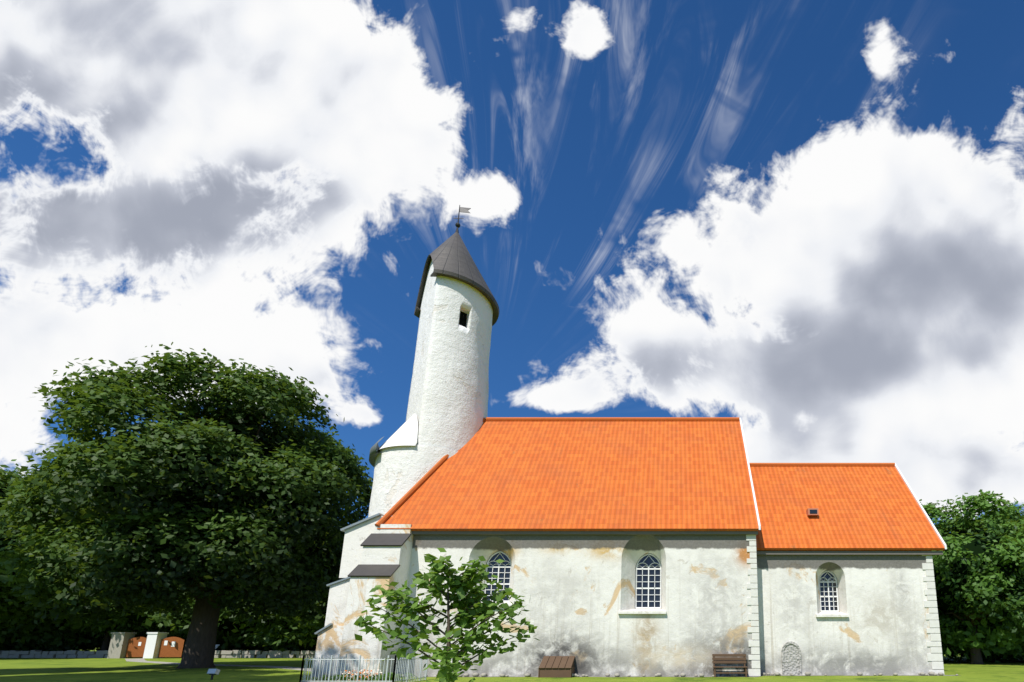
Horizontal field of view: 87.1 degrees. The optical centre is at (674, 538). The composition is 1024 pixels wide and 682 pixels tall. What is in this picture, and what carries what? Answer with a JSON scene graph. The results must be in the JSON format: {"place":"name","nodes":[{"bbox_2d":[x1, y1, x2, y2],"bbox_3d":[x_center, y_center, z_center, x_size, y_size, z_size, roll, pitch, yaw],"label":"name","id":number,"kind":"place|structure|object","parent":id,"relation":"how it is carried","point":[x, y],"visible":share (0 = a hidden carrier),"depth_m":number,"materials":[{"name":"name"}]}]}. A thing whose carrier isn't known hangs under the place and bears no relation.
{"place":"outdoors","nodes":[
{"label":"outdoors","id":0,"kind":"place"},
{"bbox_2d":[125,658,311,671],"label":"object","id":1,"kind":"structure","parent":0,"point":[144,660],"depth_m":36.27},
{"bbox_2d":[0,649,1023,681],"bbox_3d":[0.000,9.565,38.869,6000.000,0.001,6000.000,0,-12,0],"label":"ground","id":2,"kind":"structure","parent":0,"point":[67,670],"depth_m":25.66,"materials":[{"name":"green plant"}]},
{"bbox_2d":[0,625,88,654],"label":"hedge leaves","id":3,"kind":"object","parent":2,"relation":"on","point":[5,645],"visible":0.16,"depth_m":58.87,"materials":[{"name":"green plant"}]},
{"bbox_2d":[0,616,139,650],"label":"hedge leaves","id":4,"kind":"object","parent":2,"relation":"on","point":[73,641],"depth_m":58.79,"materials":[{"name":"green plant"}]},
{"bbox_2d":[0,577,161,650],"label":"leaves","id":5,"kind":"object","parent":2,"relation":"on","point":[28,614],"depth_m":56.38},
{"bbox_2d":[0,486,57,594],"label":"tree","id":6,"kind":"object","parent":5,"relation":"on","point":[2,495],"visible":0.09,"depth_m":50.92,"materials":[{"name":"green plant"}]},
{"bbox_2d":[0,463,59,615],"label":"tree leaves","id":7,"kind":"object","parent":6,"relation":"on","point":[5,593],"visible":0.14,"depth_m":51.54,"materials":[{"name":"green plant"}]},
{"bbox_2d":[107,632,184,657],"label":"gate","id":8,"kind":"structure","parent":2,"relation":"on","point":[130,644],"depth_m":54.64,"materials":[{"name":"stone"}]},
{"bbox_2d":[23,592,269,649],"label":"leaves","id":9,"kind":"object","parent":2,"relation":"on","point":[178,630],"depth_m":57.38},
{"bbox_2d":[0,650,315,657],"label":"dry stone wall","id":10,"kind":"structure","parent":2,"relation":"on","point":[104,654],"depth_m":55.62,"materials":[{"name":"stone"}]},
{"bbox_2d":[0,342,372,668],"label":"tree","id":11,"kind":"object","parent":2,"relation":"on","point":[98,574],"depth_m":30.28,"materials":[{"name":"green plant"}]},
{"bbox_2d":[144,635,248,654],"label":"hedge leaves","id":12,"kind":"object","parent":2,"relation":"on","point":[216,648],"depth_m":67.55,"materials":[{"name":"green plant"}]},
{"bbox_2d":[207,669,219,679],"bbox_3d":[-19.766,5.837,21.962,0.340,0.458,0.267,0,-12,0],"label":"information sign","id":13,"kind":"object","parent":2,"relation":"on","point":[212,672],"visible":1,"depth_m":21.90,"materials":[{"name":"grey metal"}]},
{"bbox_2d":[217,631,275,654],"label":"hedge leaves","id":14,"kind":"object","parent":2,"relation":"on","point":[245,647],"visible":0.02,"depth_m":67.74,"materials":[{"name":"green plant"}]},
{"bbox_2d":[177,588,325,654],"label":"leaves","id":15,"kind":"object","parent":2,"relation":"on","point":[277,616],"depth_m":54.17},
{"bbox_2d":[232,618,319,654],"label":"hedge leaves","id":16,"kind":"object","parent":2,"relation":"on","point":[269,634],"depth_m":56.30,"materials":[{"name":"green plant"}]},
{"bbox_2d":[280,623,324,644],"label":"hedge leaves","id":17,"kind":"object","parent":2,"relation":"on","point":[305,635],"visible":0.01,"depth_m":55.34,"materials":[{"name":"green plant"}]},
{"bbox_2d":[284,592,325,630],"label":"leaves","id":18,"kind":"object","parent":2,"relation":"on","point":[315,620],"depth_m":53.30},
{"bbox_2d":[312,513,412,676],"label":"buttresses","id":19,"kind":"structure","parent":2,"relation":"on","point":[373,556],"depth_m":24.30,"materials":[{"name":"paint"}]},
{"bbox_2d":[299,654,428,681],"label":"grave fence","id":20,"kind":"object","parent":2,"relation":"on","point":[331,658],"visible":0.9,"depth_m":19.46,"materials":[{"name":"metal"}]},
{"bbox_2d":[316,671,416,681],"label":"grave plants","id":21,"kind":"object","parent":2,"relation":"on","point":[363,677],"visible":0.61,"depth_m":19.99,"materials":[{"name":"green plant"}]},
{"bbox_2d":[338,669,384,680],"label":"grave flowers","id":22,"kind":"object","parent":21,"relation":"on","point":[361,671],"visible":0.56,"depth_m":20.03,"materials":[{"name":"white plant"}]},
{"bbox_2d":[368,258,492,516],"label":"tower walls","id":23,"kind":"structure","parent":2,"relation":"on","point":[447,410],"depth_m":30.90,"materials":[{"name":"white paint"}]},
{"bbox_2d":[414,232,498,325],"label":"tower roof","id":24,"kind":"structure","parent":23,"relation":"on","point":[451,257],"depth_m":33.34,"materials":[{"name":"grey metal"}]},
{"bbox_2d":[454,205,470,232],"bbox_3d":[-14.860,-22.227,35.738,1.100,2.400,0.340,0,-12,0],"label":"weather vane","id":25,"kind":"object","parent":24,"relation":"on","point":[463,210],"visible":0.97,"depth_m":35.87,"materials":[{"name":"grey metal"}]},
{"bbox_2d":[459,311,466,326],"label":"tower window","id":26,"kind":"structure","parent":23,"relation":"in","point":[463,319],"depth_m":32.42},
{"bbox_2d":[354,548,540,681],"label":"young tree","id":27,"kind":"object","parent":2,"relation":"on","point":[466,595],"depth_m":9.92,"materials":[{"name":"green plant"}]},
{"bbox_2d":[538,656,574,677],"bbox_3d":[-5.450,5.975,23.816,1.500,0.938,0.895,0,-12,0],"label":"cellar hatch","id":28,"kind":"object","parent":2,"relation":"on","point":[556,667],"visible":0.99,"depth_m":23.47,"materials":[{"name":"brown wood"}]},
{"bbox_2d":[400,535,759,675],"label":"nave walls","id":29,"kind":"structure","parent":2,"relation":"on","point":[580,589],"depth_m":24.89,"materials":[{"name":"white paint"}]},
{"bbox_2d":[377,420,758,530],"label":"roof","id":30,"kind":"structure","parent":29,"relation":"on","point":[591,475],"depth_m":28.08,"materials":[{"name":"orange tile"}]},
{"bbox_2d":[375,417,946,554],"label":"roof trim","id":31,"kind":"structure","parent":29,"relation":"attached to","point":[443,459],"depth_m":26.20,"materials":[{"name":"orange tile"}]},
{"bbox_2d":[484,551,848,616],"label":"windows","id":32,"kind":"structure","parent":29,"relation":"attached to","point":[648,584],"depth_m":26.11,"materials":[{"name":"white paint"}]},
{"bbox_2d":[308,675,959,676],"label":"grass","id":33,"kind":"structure","parent":2,"relation":"on","point":[716,676],"depth_m":24.02,"materials":[{"name":"green plant"}]},
{"bbox_2d":[323,671,957,676],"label":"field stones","id":34,"kind":"object","parent":33,"relation":"on","point":[681,674],"visible":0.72,"depth_m":23.91,"materials":[{"name":"stone"}]},
{"bbox_2d":[712,654,747,676],"bbox_3d":[2.600,5.941,23.892,1.600,1.035,0.560,0,-12,0],"label":"bench","id":35,"kind":"object","parent":2,"relation":"on","point":[729,657],"visible":0.99,"depth_m":24.10,"materials":[{"name":"brown wood"}]},
{"bbox_2d":[756,550,942,674],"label":"chancel walls","id":36,"kind":"structure","parent":2,"relation":"on","point":[883,626],"depth_m":25.75,"materials":[{"name":"white paint"}]},
{"bbox_2d":[781,641,801,674],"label":"stone slab","id":37,"kind":"structure","parent":36,"relation":"attached to","point":[791,656],"depth_m":25.25,"materials":[{"name":"stone"}]},
{"bbox_2d":[746,535,943,675],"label":"corner quoins","id":38,"kind":"object","parent":36,"relation":"attached to","point":[929,592],"visible":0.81,"depth_m":25.29,"materials":[{"name":"white stone"}]},
{"bbox_2d":[750,466,944,549],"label":"roof","id":39,"kind":"structure","parent":36,"relation":"on","point":[868,507],"depth_m":28.49,"materials":[{"name":"orange tile"}]},
{"bbox_2d":[938,611,983,662],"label":"hedge leaves","id":40,"kind":"object","parent":2,"relation":"on","point":[947,651],"visible":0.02,"depth_m":39.72,"materials":[{"name":"green plant"}]},
{"bbox_2d":[942,524,1003,663],"bbox_3d":[23.819,4.546,40.288,8.184,10.804,7.319,0,-12,0],"label":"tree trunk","id":41,"kind":"object","parent":2,"relation":"on","point":[976,658],"visible":0.3,"depth_m":38.97,"materials":[{"name":"brown plant"}]},
{"bbox_2d":[919,489,1023,644],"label":"tree leaves","id":42,"kind":"object","parent":41,"relation":"attached to","point":[1013,537],"visible":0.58,"depth_m":36.75,"materials":[{"name":"green plant"}]},
{"bbox_2d":[934,530,1023,613],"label":"tree","id":43,"kind":"object","parent":41,"relation":"attached to","point":[975,547],"visible":0.35,"depth_m":37.74,"materials":[{"name":"green plant"}]},
{"bbox_2d":[938,610,1023,662],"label":"hedge leaves","id":44,"kind":"object","parent":2,"relation":"on","point":[1006,646],"depth_m":38.83,"materials":[{"name":"green plant"}]},
{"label":"back row","id":45,"kind":"object","parent":2,"relation":"on","visible":0},
{"bbox_2d":[965,503,1023,535],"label":"tree leaves","id":46,"kind":"object","parent":45,"relation":"on","point":[1019,518],"visible":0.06,"depth_m":47.44,"materials":[{"name":"green plant"}]},
{"bbox_2d":[0,0,1023,532],"label":"sky","id":47,"kind":"structure","parent":0,"point":[801,222],"materials":[{"name":"blue"}]},
{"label":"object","id":48,"kind":"object","parent":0,"visible":0},
{"bbox_2d":[0,459,20,475],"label":"tree leaves","id":49,"kind":"object","parent":48,"relation":"on","point":[16,466],"visible":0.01,"depth_m":64.52,"materials":[{"name":"green plant"}]}
]}

